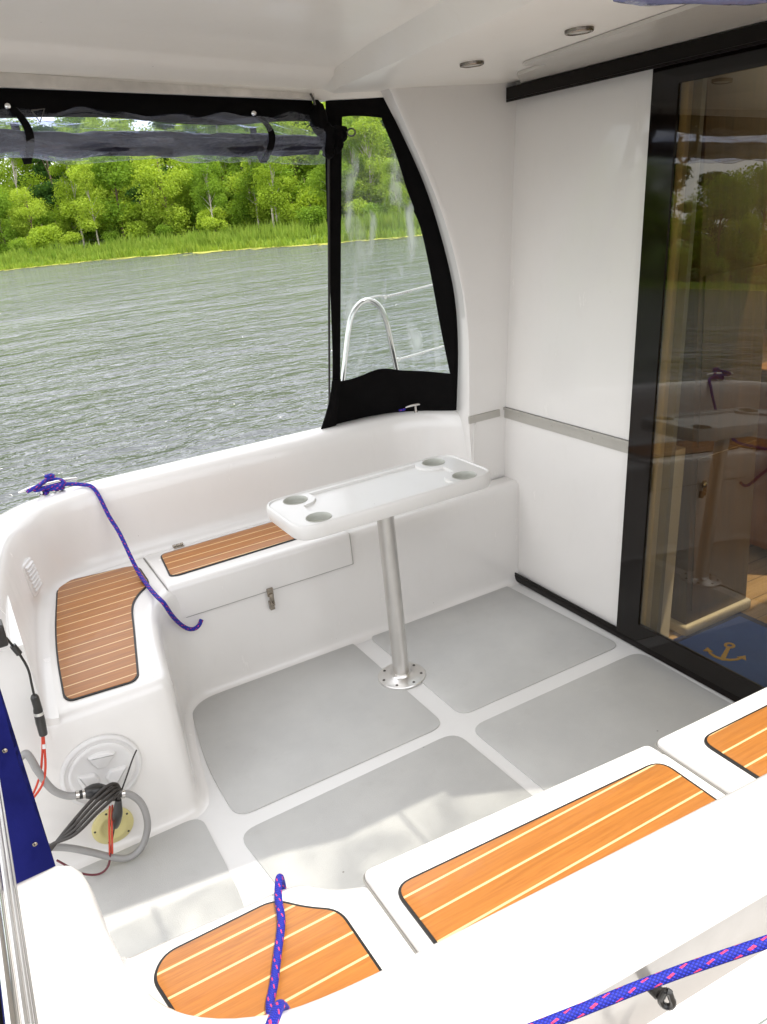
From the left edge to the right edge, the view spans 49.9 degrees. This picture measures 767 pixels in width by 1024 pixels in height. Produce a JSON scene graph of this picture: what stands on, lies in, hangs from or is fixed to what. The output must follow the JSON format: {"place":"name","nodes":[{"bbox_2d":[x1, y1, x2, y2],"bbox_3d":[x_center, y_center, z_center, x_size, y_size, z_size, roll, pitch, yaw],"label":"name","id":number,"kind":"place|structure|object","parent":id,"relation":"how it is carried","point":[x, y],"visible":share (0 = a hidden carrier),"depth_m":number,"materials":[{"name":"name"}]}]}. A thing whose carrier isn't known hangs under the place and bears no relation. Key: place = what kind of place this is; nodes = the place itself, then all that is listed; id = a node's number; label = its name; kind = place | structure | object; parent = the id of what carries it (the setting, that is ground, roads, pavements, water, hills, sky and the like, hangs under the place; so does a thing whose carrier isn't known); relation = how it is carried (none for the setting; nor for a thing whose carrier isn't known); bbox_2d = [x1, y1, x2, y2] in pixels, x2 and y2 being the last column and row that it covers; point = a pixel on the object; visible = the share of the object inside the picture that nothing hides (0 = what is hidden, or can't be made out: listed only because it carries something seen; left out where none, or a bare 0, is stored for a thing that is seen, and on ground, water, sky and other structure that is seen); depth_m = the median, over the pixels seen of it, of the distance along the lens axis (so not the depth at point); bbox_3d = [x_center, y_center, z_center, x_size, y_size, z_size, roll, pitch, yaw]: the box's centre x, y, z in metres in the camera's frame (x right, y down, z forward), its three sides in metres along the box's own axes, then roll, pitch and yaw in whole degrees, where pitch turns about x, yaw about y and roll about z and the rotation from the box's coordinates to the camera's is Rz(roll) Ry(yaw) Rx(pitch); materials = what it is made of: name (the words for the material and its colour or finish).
{"place":"outdoors","nodes":[
{"label":"outdoors","id":0,"kind":"place"},
{"bbox_2d":[0,102,321,184],"label":"sky","id":1,"kind":"structure","parent":0,"point":[139,122],"materials":[{"name":"white"}]},
{"bbox_2d":[0,215,421,267],"bbox_3d":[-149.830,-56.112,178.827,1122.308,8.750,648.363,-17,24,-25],"label":"riverbank","id":2,"kind":"structure","parent":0,"point":[80,243],"depth_m":58.83,"materials":[{"name":"plant"}]},
{"bbox_2d":[0,153,17,189],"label":"birch tree","id":3,"kind":"object","parent":2,"relation":"on","point":[2,159],"visible":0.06,"depth_m":64.68,"materials":[{"name":"green plant"}]},
{"bbox_2d":[0,189,22,254],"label":"leafy tree","id":4,"kind":"object","parent":2,"relation":"on","point":[4,244],"visible":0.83,"depth_m":54.40,"materials":[{"name":"green plant"}]},
{"bbox_2d":[0,215,28,248],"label":"bush","id":5,"kind":"object","parent":2,"relation":"on","point":[3,222],"visible":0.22,"depth_m":56.32,"materials":[{"name":"green plant"}]},
{"bbox_2d":[6,236,28,251],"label":"bush","id":6,"kind":"object","parent":2,"relation":"on","point":[18,243],"visible":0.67,"depth_m":53.50,"materials":[{"name":"green plant"}]},
{"bbox_2d":[0,119,46,248],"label":"birch tree","id":7,"kind":"object","parent":2,"relation":"on","point":[14,171],"visible":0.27,"depth_m":58.16,"materials":[{"name":"green plant"}]},
{"bbox_2d":[0,117,54,192],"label":"leafy tree","id":8,"kind":"object","parent":2,"relation":"on","point":[26,168],"visible":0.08,"depth_m":66.02,"materials":[{"name":"green plant"}]},
{"bbox_2d":[4,186,52,250],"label":"leafy tree","id":9,"kind":"object","parent":2,"relation":"on","point":[21,214],"visible":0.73,"depth_m":54.23,"materials":[{"name":"green plant"}]},
{"bbox_2d":[20,209,60,247],"bbox_3d":[-23.414,-19.313,57.005,3.253,3.085,3.169,8,25,32],"label":"bush","id":10,"kind":"object","parent":2,"relation":"on","point":[45,220],"visible":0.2,"depth_m":56.03,"materials":[{"name":"green plant"}]},
{"bbox_2d":[14,155,67,187],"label":"pine tree","id":11,"kind":"object","parent":2,"relation":"on","point":[39,168],"visible":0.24,"depth_m":64.22,"materials":[{"name":"green plant"}]},
{"bbox_2d":[24,225,62,251],"bbox_3d":[-21.395,-17.125,52.359,2.259,2.253,2.410,13,28,40],"label":"bush","id":12,"kind":"object","parent":2,"relation":"on","point":[42,236],"visible":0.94,"depth_m":51.74,"materials":[{"name":"green plant"}]},
{"bbox_2d":[29,124,65,219],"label":"pine tree","id":13,"kind":"object","parent":2,"relation":"on","point":[46,193],"visible":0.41,"depth_m":57.10,"materials":[{"name":"green plant"}]},
{"bbox_2d":[46,221,78,245],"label":"bush","id":14,"kind":"object","parent":2,"relation":"on","point":[64,227],"visible":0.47,"depth_m":55.39,"materials":[{"name":"green plant"}]},
{"bbox_2d":[43,121,82,185],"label":"birch tree","id":15,"kind":"object","parent":2,"relation":"on","point":[63,128],"visible":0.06,"depth_m":60.70,"materials":[{"name":"green plant"}]},
{"bbox_2d":[48,160,85,243],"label":"birch tree","id":16,"kind":"object","parent":2,"relation":"on","point":[56,168],"visible":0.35,"depth_m":54.97,"materials":[{"name":"green plant"}]},
{"bbox_2d":[58,231,83,247],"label":"bush","id":17,"kind":"object","parent":2,"relation":"on","point":[73,237],"visible":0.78,"depth_m":52.35,"materials":[{"name":"green plant"}]},
{"bbox_2d":[49,156,97,246],"bbox_3d":[-20.704,-21.002,54.567,3.233,7.458,2.357,3,23,23],"label":"birch tree","id":18,"kind":"object","parent":2,"relation":"on","point":[68,205],"visible":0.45,"depth_m":54.35,"materials":[{"name":"green plant"}]},
{"bbox_2d":[54,117,105,132],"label":"leafy tree","id":19,"kind":"object","parent":2,"relation":"on","point":[74,127],"visible":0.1,"depth_m":71.79,"materials":[{"name":"green plant"}]},
{"bbox_2d":[65,159,111,244],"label":"birch tree","id":20,"kind":"object","parent":2,"relation":"on","point":[81,179],"visible":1,"depth_m":52.08,"materials":[{"name":"green plant"}]},
{"bbox_2d":[70,198,108,243],"bbox_3d":[-20.162,-19.959,57.163,3.647,3.648,3.554,-6,21,1],"label":"bush","id":21,"kind":"object","parent":2,"relation":"on","point":[91,235],"visible":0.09,"depth_m":56.98,"materials":[{"name":"green plant"}]},
{"bbox_2d":[78,117,102,132],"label":"birch tree","id":22,"kind":"object","parent":2,"relation":"on","point":[91,122],"visible":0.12,"depth_m":63.15,"materials":[{"name":"green plant"}]},
{"bbox_2d":[71,175,131,202],"bbox_3d":[-19.883,-22.034,60.225,5.647,5.209,5.295,-1,22,14],"label":"bush","id":23,"kind":"object","parent":2,"relation":"on","point":[110,193],"visible":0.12,"depth_m":58.66,"materials":[{"name":"green plant"}]},
{"bbox_2d":[79,156,139,241],"bbox_3d":[-17.313,-20.353,53.183,3.631,6.673,3.843,-4,21,4],"label":"leafy tree","id":24,"kind":"object","parent":2,"relation":"on","point":[111,173],"visible":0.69,"depth_m":52.46,"materials":[{"name":"green plant"}]},
{"bbox_2d":[78,118,140,229],"bbox_3d":[-18.945,-23.782,59.114,5.022,8.557,5.243,6,24,29],"label":"leafy tree","id":25,"kind":"object","parent":2,"relation":"on","point":[121,126],"visible":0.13,"depth_m":57.87,"materials":[{"name":"green plant"}]},
{"bbox_2d":[101,230,119,243],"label":"bush","id":26,"kind":"object","parent":2,"relation":"on","point":[110,234],"visible":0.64,"depth_m":53.05,"materials":[{"name":"green plant"}]},
{"bbox_2d":[96,198,129,231],"bbox_3d":[-18.227,-19.546,55.924,3.148,3.396,3.229,-12,22,-14],"label":"bush","id":27,"kind":"object","parent":2,"relation":"on","point":[102,224],"visible":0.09,"depth_m":55.38,"materials":[{"name":"green plant"}]},
{"bbox_2d":[103,205,134,233],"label":"bush","id":28,"kind":"object","parent":2,"relation":"on","point":[116,226],"visible":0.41,"depth_m":53.63,"materials":[{"name":"green plant"}]},
{"bbox_2d":[121,220,150,239],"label":"bush","id":29,"kind":"object","parent":2,"relation":"on","point":[139,227],"visible":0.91,"depth_m":52.73,"materials":[{"name":"green plant"}]},
{"bbox_2d":[124,156,162,235],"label":"tree","id":30,"kind":"object","parent":2,"relation":"on","point":[131,192],"visible":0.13,"depth_m":56.67,"materials":[{"name":"green plant"}]},
{"bbox_2d":[119,201,168,236],"bbox_3d":[-15.711,-18.714,53.864,2.967,3.000,3.164,14,29,41],"label":"bush","id":31,"kind":"object","parent":2,"relation":"on","point":[134,212],"visible":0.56,"depth_m":53.10,"materials":[{"name":"green plant"}]},
{"bbox_2d":[133,156,163,211],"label":"birch tree","id":32,"kind":"object","parent":2,"relation":"on","point":[160,207],"visible":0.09,"depth_m":54.31,"materials":[{"name":"green plant"}]},
{"bbox_2d":[139,122,172,167],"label":"leafy tree","id":33,"kind":"object","parent":2,"relation":"on","point":[161,161],"visible":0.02,"depth_m":62.91,"materials":[{"name":"green plant"}]},
{"bbox_2d":[129,155,194,235],"bbox_3d":[-13.964,-20.320,52.888,4.092,6.154,3.903,-10,22,-10],"label":"leafy tree","id":34,"kind":"object","parent":2,"relation":"on","point":[147,173],"visible":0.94,"depth_m":52.24,"materials":[{"name":"green plant"}]},
{"bbox_2d":[154,223,174,239],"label":"bush","id":35,"kind":"object","parent":2,"relation":"on","point":[164,229],"visible":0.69,"depth_m":52.47,"materials":[{"name":"green plant"}]},
{"bbox_2d":[148,121,184,178],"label":"pine tree","id":36,"kind":"object","parent":2,"relation":"on","point":[161,125],"visible":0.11,"depth_m":59.55,"materials":[{"name":"green plant"}]},
{"bbox_2d":[165,156,200,231],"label":"leafy tree","id":37,"kind":"object","parent":2,"relation":"on","point":[184,162],"visible":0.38,"depth_m":53.39,"materials":[{"name":"green plant"}]},
{"bbox_2d":[174,124,204,169],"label":"birch tree","id":38,"kind":"object","parent":2,"relation":"on","point":[188,127],"visible":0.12,"depth_m":57.55,"materials":[{"name":"green plant"}]},
{"bbox_2d":[187,202,218,228],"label":"bush","id":39,"kind":"object","parent":2,"relation":"on","point":[193,213],"visible":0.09,"depth_m":53.91,"materials":[{"name":"green plant"}]},
{"bbox_2d":[184,159,232,230],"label":"leafy tree","id":40,"kind":"object","parent":2,"relation":"on","point":[196,179],"visible":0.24,"depth_m":52.54,"materials":[{"name":"green plant"}]},
{"bbox_2d":[189,155,229,216],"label":"birch tree","id":41,"kind":"object","parent":2,"relation":"on","point":[211,198],"visible":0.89,"depth_m":48.78,"materials":[{"name":"green plant"}]},
{"bbox_2d":[195,205,228,232],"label":"bush","id":42,"kind":"object","parent":2,"relation":"on","point":[217,213],"visible":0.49,"depth_m":51.51,"materials":[{"name":"green plant"}]},
{"bbox_2d":[200,215,229,236],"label":"bush","id":43,"kind":"object","parent":2,"relation":"on","point":[213,223],"visible":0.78,"depth_m":48.62,"materials":[{"name":"green plant"}]},
{"bbox_2d":[197,125,234,228],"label":"birch tree","id":44,"kind":"object","parent":2,"relation":"on","point":[221,129],"visible":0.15,"depth_m":56.04,"materials":[{"name":"green plant"}]},
{"bbox_2d":[222,128,249,198],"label":"birch tree","id":45,"kind":"object","parent":2,"relation":"on","point":[236,167],"visible":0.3,"depth_m":52.57,"materials":[{"name":"green plant"}]},
{"bbox_2d":[223,124,261,224],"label":"birch tree","id":46,"kind":"object","parent":2,"relation":"on","point":[246,128],"visible":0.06,"depth_m":53.90,"materials":[{"name":"green plant"}]},
{"bbox_2d":[225,195,260,230],"bbox_3d":[-8.748,-18.709,52.232,2.592,2.666,2.526,-13,22,-16],"label":"bush","id":47,"kind":"object","parent":2,"relation":"on","point":[240,212],"visible":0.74,"depth_m":51.74,"materials":[{"name":"green plant"}]},
{"bbox_2d":[232,157,266,225],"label":"birch tree","id":48,"kind":"object","parent":2,"relation":"on","point":[250,164],"visible":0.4,"depth_m":49.98,"materials":[{"name":"green plant"}]},
{"bbox_2d":[222,156,285,230],"bbox_3d":[-8.102,-19.845,51.590,3.385,4.852,3.534,15,29,42],"label":"leafy tree","id":49,"kind":"object","parent":2,"relation":"on","point":[262,215],"visible":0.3,"depth_m":51.11,"materials":[{"name":"green plant"}]},
{"bbox_2d":[247,122,293,224],"bbox_3d":[-6.372,-18.408,45.794,2.806,6.416,2.046,13,28,40],"label":"birch tree","id":50,"kind":"object","parent":2,"relation":"on","point":[267,195],"visible":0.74,"depth_m":45.63,"materials":[{"name":"green plant"}]},
{"bbox_2d":[248,122,297,225],"bbox_3d":[-6.738,-19.934,49.516,2.700,6.470,3.430,-20,25,-32],"label":"birch tree","id":51,"kind":"object","parent":2,"relation":"on","point":[278,172],"visible":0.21,"depth_m":48.80,"materials":[{"name":"green plant"}]},
{"bbox_2d":[255,167,299,221],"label":"leafy tree","id":52,"kind":"object","parent":2,"relation":"on","point":[292,183],"visible":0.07,"depth_m":50.37,"materials":[{"name":"green plant"}]},
{"bbox_2d":[274,209,297,226],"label":"bush","id":53,"kind":"object","parent":2,"relation":"on","point":[291,216],"visible":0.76,"depth_m":46.36,"materials":[{"name":"green plant"}]},
{"bbox_2d":[273,121,317,193],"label":"leafy tree","id":54,"kind":"object","parent":2,"relation":"on","point":[292,129],"visible":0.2,"depth_m":53.40,"materials":[{"name":"green plant"}]},
{"bbox_2d":[283,179,308,202],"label":"bush","id":55,"kind":"object","parent":2,"relation":"on","point":[294,194],"visible":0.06,"depth_m":51.39,"materials":[{"name":"green plant"}]},
{"bbox_2d":[289,155,314,186],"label":"bush","id":56,"kind":"object","parent":2,"relation":"on","point":[303,169],"visible":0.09,"depth_m":53.87,"materials":[{"name":"green plant"}]},
{"bbox_2d":[294,186,325,209],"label":"bush","id":57,"kind":"object","parent":2,"relation":"on","point":[306,200],"visible":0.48,"depth_m":47.94,"materials":[{"name":"green plant"}]},
{"bbox_2d":[294,205,326,230],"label":"bush","id":58,"kind":"object","parent":2,"relation":"on","point":[314,214],"visible":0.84,"depth_m":44.92,"materials":[{"name":"green plant"}]},
{"bbox_2d":[305,150,322,187],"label":"birch tree","id":59,"kind":"object","parent":2,"relation":"on","point":[315,162],"visible":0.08,"depth_m":49.42,"materials":[{"name":"green plant"}]},
{"bbox_2d":[306,135,358,197],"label":"birch tree","id":60,"kind":"object","parent":2,"relation":"on","point":[319,177],"visible":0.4,"depth_m":45.01,"materials":[{"name":"green plant"}]},
{"bbox_2d":[341,143,359,216],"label":"birch tree","id":61,"kind":"object","parent":2,"relation":"on","point":[344,193],"visible":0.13,"depth_m":46.51,"materials":[{"name":"green plant"}]},
{"bbox_2d":[341,184,360,220],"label":"bush","id":62,"kind":"object","parent":2,"relation":"on","point":[342,211],"visible":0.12,"depth_m":47.70,"materials":[{"name":"green plant"}]},
{"bbox_2d":[343,197,368,218],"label":"bush","id":63,"kind":"object","parent":2,"relation":"on","point":[357,205],"visible":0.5,"depth_m":43.98,"materials":[{"name":"green plant"}]},
{"bbox_2d":[341,193,373,215],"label":"bush","id":64,"kind":"object","parent":2,"relation":"on","point":[348,198],"visible":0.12,"depth_m":46.72,"materials":[{"name":"green plant"}]},
{"bbox_2d":[341,116,374,217],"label":"birch tree","id":65,"kind":"object","parent":2,"relation":"on","point":[352,159],"visible":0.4,"depth_m":45.94,"materials":[{"name":"green plant"}]},
{"bbox_2d":[343,116,387,179],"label":"birch tree","id":66,"kind":"object","parent":2,"relation":"on","point":[357,120],"visible":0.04,"depth_m":49.11,"materials":[{"name":"green plant"}]},
{"bbox_2d":[347,116,396,203],"bbox_3d":[-0.812,-19.023,45.884,2.824,6.179,2.869,2,23,20],"label":"birch tree","id":67,"kind":"object","parent":2,"relation":"on","point":[372,133],"visible":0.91,"depth_m":45.15,"materials":[{"name":"green plant"}]},
{"bbox_2d":[360,202,389,216],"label":"bush","id":68,"kind":"object","parent":2,"relation":"on","point":[372,208],"visible":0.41,"depth_m":43.19,"materials":[{"name":"green plant"}]},
{"bbox_2d":[363,128,410,210],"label":"leafy tree","id":69,"kind":"object","parent":2,"relation":"on","point":[386,140],"visible":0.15,"depth_m":46.60,"materials":[{"name":"green plant"}]},
{"bbox_2d":[370,180,408,215],"bbox_3d":[0.472,-17.203,45.997,2.462,2.564,2.525,0,22,15],"label":"bush","id":70,"kind":"object","parent":2,"relation":"on","point":[379,200],"visible":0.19,"depth_m":45.37,"materials":[{"name":"green plant"}]},
{"bbox_2d":[380,157,410,214],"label":"tree","id":71,"kind":"object","parent":2,"relation":"on","point":[391,197],"visible":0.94,"depth_m":42.85,"materials":[{"name":"green plant"}]},
{"bbox_2d":[0,236,449,513],"bbox_3d":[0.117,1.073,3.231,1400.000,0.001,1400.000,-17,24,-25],"label":"water","id":72,"kind":"structure","parent":0,"point":[110,367],"depth_m":13.79,"materials":[{"name":"liquid"}]},
{"bbox_2d":[0,208,421,269],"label":"reeds","id":73,"kind":"object","parent":72,"relation":"on","point":[376,226],"visible":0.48,"depth_m":45.99,"materials":[{"name":"plant"}]},
{"bbox_2d":[0,235,421,270],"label":"water weed","id":74,"kind":"object","parent":72,"relation":"on","point":[225,250],"visible":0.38,"depth_m":43.97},
{"bbox_3d":[1.450,0.402,3.280,6.500,1.250,3.050,-17,24,-25],"label":"boat hull","id":75,"kind":"object","parent":72,"relation":"on","visible":0},
{"bbox_2d":[340,295,400,380],"bbox_3d":[-0.081,-0.643,3.756,0.410,0.647,0.025,-17,24,-25],"label":"boarding hoop","id":76,"kind":"object","parent":75,"relation":"on","point":[380,308],"visible":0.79,"depth_m":3.69,"materials":[{"name":"metal"}]},
{"bbox_2d":[387,284,432,297],"bbox_3d":[0.862,-1.255,4.100,1.970,0.090,0.017,-16,23,-25],"label":"lifeline","id":77,"kind":"object","parent":76,"relation":"attached to","point":[401,293],"visible":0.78,"depth_m":3.75,"materials":[{"name":"metal"}]},
{"bbox_2d":[401,345,443,359],"bbox_3d":[0.908,-0.990,4.214,1.930,0.085,0.017,-16,23,-25],"label":"lifeline","id":78,"kind":"object","parent":76,"relation":"attached to","point":[413,355],"visible":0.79,"depth_m":3.87,"materials":[{"name":"metal"}]},
{"bbox_2d":[0,410,766,1023],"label":"boat cockpit","id":79,"kind":"object","parent":75,"relation":"on","point":[520,804],"visible":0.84,"depth_m":2.36,"materials":[{"name":"white plastic"}]},
{"bbox_2d":[0,783,37,1023],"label":"stern rail","id":80,"kind":"object","parent":79,"relation":"attached to","point":[10,1000],"visible":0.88,"depth_m":0.95,"materials":[{"name":"metal"}]},
{"bbox_2d":[0,689,55,887],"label":"canvas cover","id":81,"kind":"object","parent":80,"relation":"hanging from","point":[32,856],"visible":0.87,"depth_m":1.50,"materials":[{"name":"fabric"}]},
{"bbox_2d":[0,619,47,797],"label":"power lead","id":82,"kind":"object","parent":79,"relation":"hanging from","point":[38,713],"visible":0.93,"depth_m":2.09,"materials":[{"name":"black plastic"}]},
{"bbox_2d":[18,477,76,496],"bbox_3d":[-1.237,-0.090,3.045,0.211,0.046,0.026,-18,24,-28],"label":"cleat","id":83,"kind":"object","parent":79,"relation":"attached to","point":[50,483],"visible":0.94,"depth_m":3.04,"materials":[{"name":"metal"}]},
{"bbox_2d":[26,473,202,630],"bbox_3d":[-0.961,0.147,2.971,0.676,0.536,0.190,9,26,34],"label":"mooring rope","id":84,"kind":"object","parent":83,"relation":"hanging from","point":[58,487],"visible":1,"depth_m":3.02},
{"bbox_2d":[20,750,150,861],"bbox_3d":[-0.797,0.786,2.205,0.304,0.434,0.044,-15,23,-22],"label":"grey drain hose","id":85,"kind":"object","parent":79,"relation":"attached to","point":[90,791],"visible":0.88,"depth_m":2.21,"materials":[{"name":"plastic"}]},
{"bbox_2d":[49,750,136,875],"bbox_3d":[-0.777,0.836,2.207,0.116,0.345,0.290,13,28,40],"label":"cable bundle","id":86,"kind":"object","parent":79,"relation":"attached to","point":[70,830],"visible":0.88,"depth_m":2.17,"materials":[{"name":"black plastic"}]},
{"bbox_2d":[265,873,289,1023],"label":"mooring rope","id":87,"kind":"object","parent":79,"relation":"on","point":[275,1009],"visible":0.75,"depth_m":1.40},
{"bbox_2d":[267,455,490,689],"bbox_3d":[0.025,0.261,2.910,0.746,0.748,0.316,-17,24,-25],"label":"cockpit table","id":88,"kind":"object","parent":79,"relation":"on","point":[383,498],"visible":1,"depth_m":2.80,"materials":[{"name":"plastic"}]},
{"bbox_2d":[321,97,457,428],"bbox_3d":[-0.005,-0.952,3.299,0.587,1.260,0.355,-17,24,-25],"label":"side canvas","id":89,"kind":"object","parent":79,"relation":"attached to","point":[378,392],"visible":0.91,"depth_m":3.36,"materials":[{"name":"black fabric"}]},
{"bbox_2d":[515,572,740,701],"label":"door track","id":90,"kind":"structure","parent":79,"relation":"on","point":[573,607],"depth_m":3.18,"materials":[{"name":"black metal"}]},
{"bbox_2d":[616,43,766,698],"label":"sliding door","id":91,"kind":"structure","parent":90,"relation":"on","point":[668,81],"depth_m":2.71,"materials":[{"name":"black metal"}]},
{"bbox_2d":[647,986,676,1010],"bbox_3d":[0.358,0.623,1.071,0.018,0.037,0.047,-17,24,-25],"label":"rope hook","id":92,"kind":"object","parent":79,"relation":"attached to","point":[660,994],"visible":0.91,"depth_m":1.06,"materials":[{"name":"silver metal"}]},
{"bbox_2d":[381,69,766,639],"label":"boat cabin","id":93,"kind":"object","parent":75,"relation":"on","point":[537,202],"visible":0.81,"depth_m":3.07,"materials":[{"name":"plastic"}]},
{"bbox_2d":[0,0,766,101],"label":"boat roof","id":94,"kind":"object","parent":93,"relation":"on","point":[324,50],"visible":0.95,"depth_m":2.18,"materials":[{"name":"plastic"}]},
{"bbox_2d":[0,72,355,164],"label":"rolled window canvas","id":95,"kind":"object","parent":94,"relation":"attached to","point":[22,105],"visible":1,"depth_m":2.50,"materials":[{"name":"fabric"}]},
{"bbox_2d":[506,22,766,101],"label":"door head track","id":96,"kind":"structure","parent":94,"relation":"attached to","point":[741,38],"depth_m":2.48,"materials":[{"name":"black metal"}]},
{"bbox_2d":[613,0,766,5],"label":"rolled side canvas","id":97,"kind":"object","parent":94,"relation":"hanging from","point":[670,2],"visible":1,"depth_m":1.46,"materials":[{"name":"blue fabric"}]},
{"bbox_2d":[669,66,766,635],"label":"wooden locker","id":98,"kind":"object","parent":93,"relation":"on","point":[720,395],"visible":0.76,"depth_m":2.80,"materials":[{"name":"brown wood"}]},
{"bbox_2d":[673,612,766,687],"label":"door mat","id":99,"kind":"object","parent":93,"relation":"on","point":[737,643],"depth_m":3.03,"materials":[{"name":"blue carpet"}]},
{"bbox_2d":[750,329,766,549],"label":"galley cabinet","id":100,"kind":"object","parent":93,"relation":"on","point":[758,534],"depth_m":3.54,"materials":[{"name":"orange wood"}]},
{"bbox_3d":[-0.476,0.719,0.766,0.241,0.046,0.026,-17,24,-25],"label":"cleat","id":101,"kind":"object","parent":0,"visible":0},
{"bbox_2d":[527,935,766,1023],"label":"mooring rope","id":102,"kind":"object","parent":101,"relation":"attached to","point":[659,979],"visible":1,"depth_m":0.70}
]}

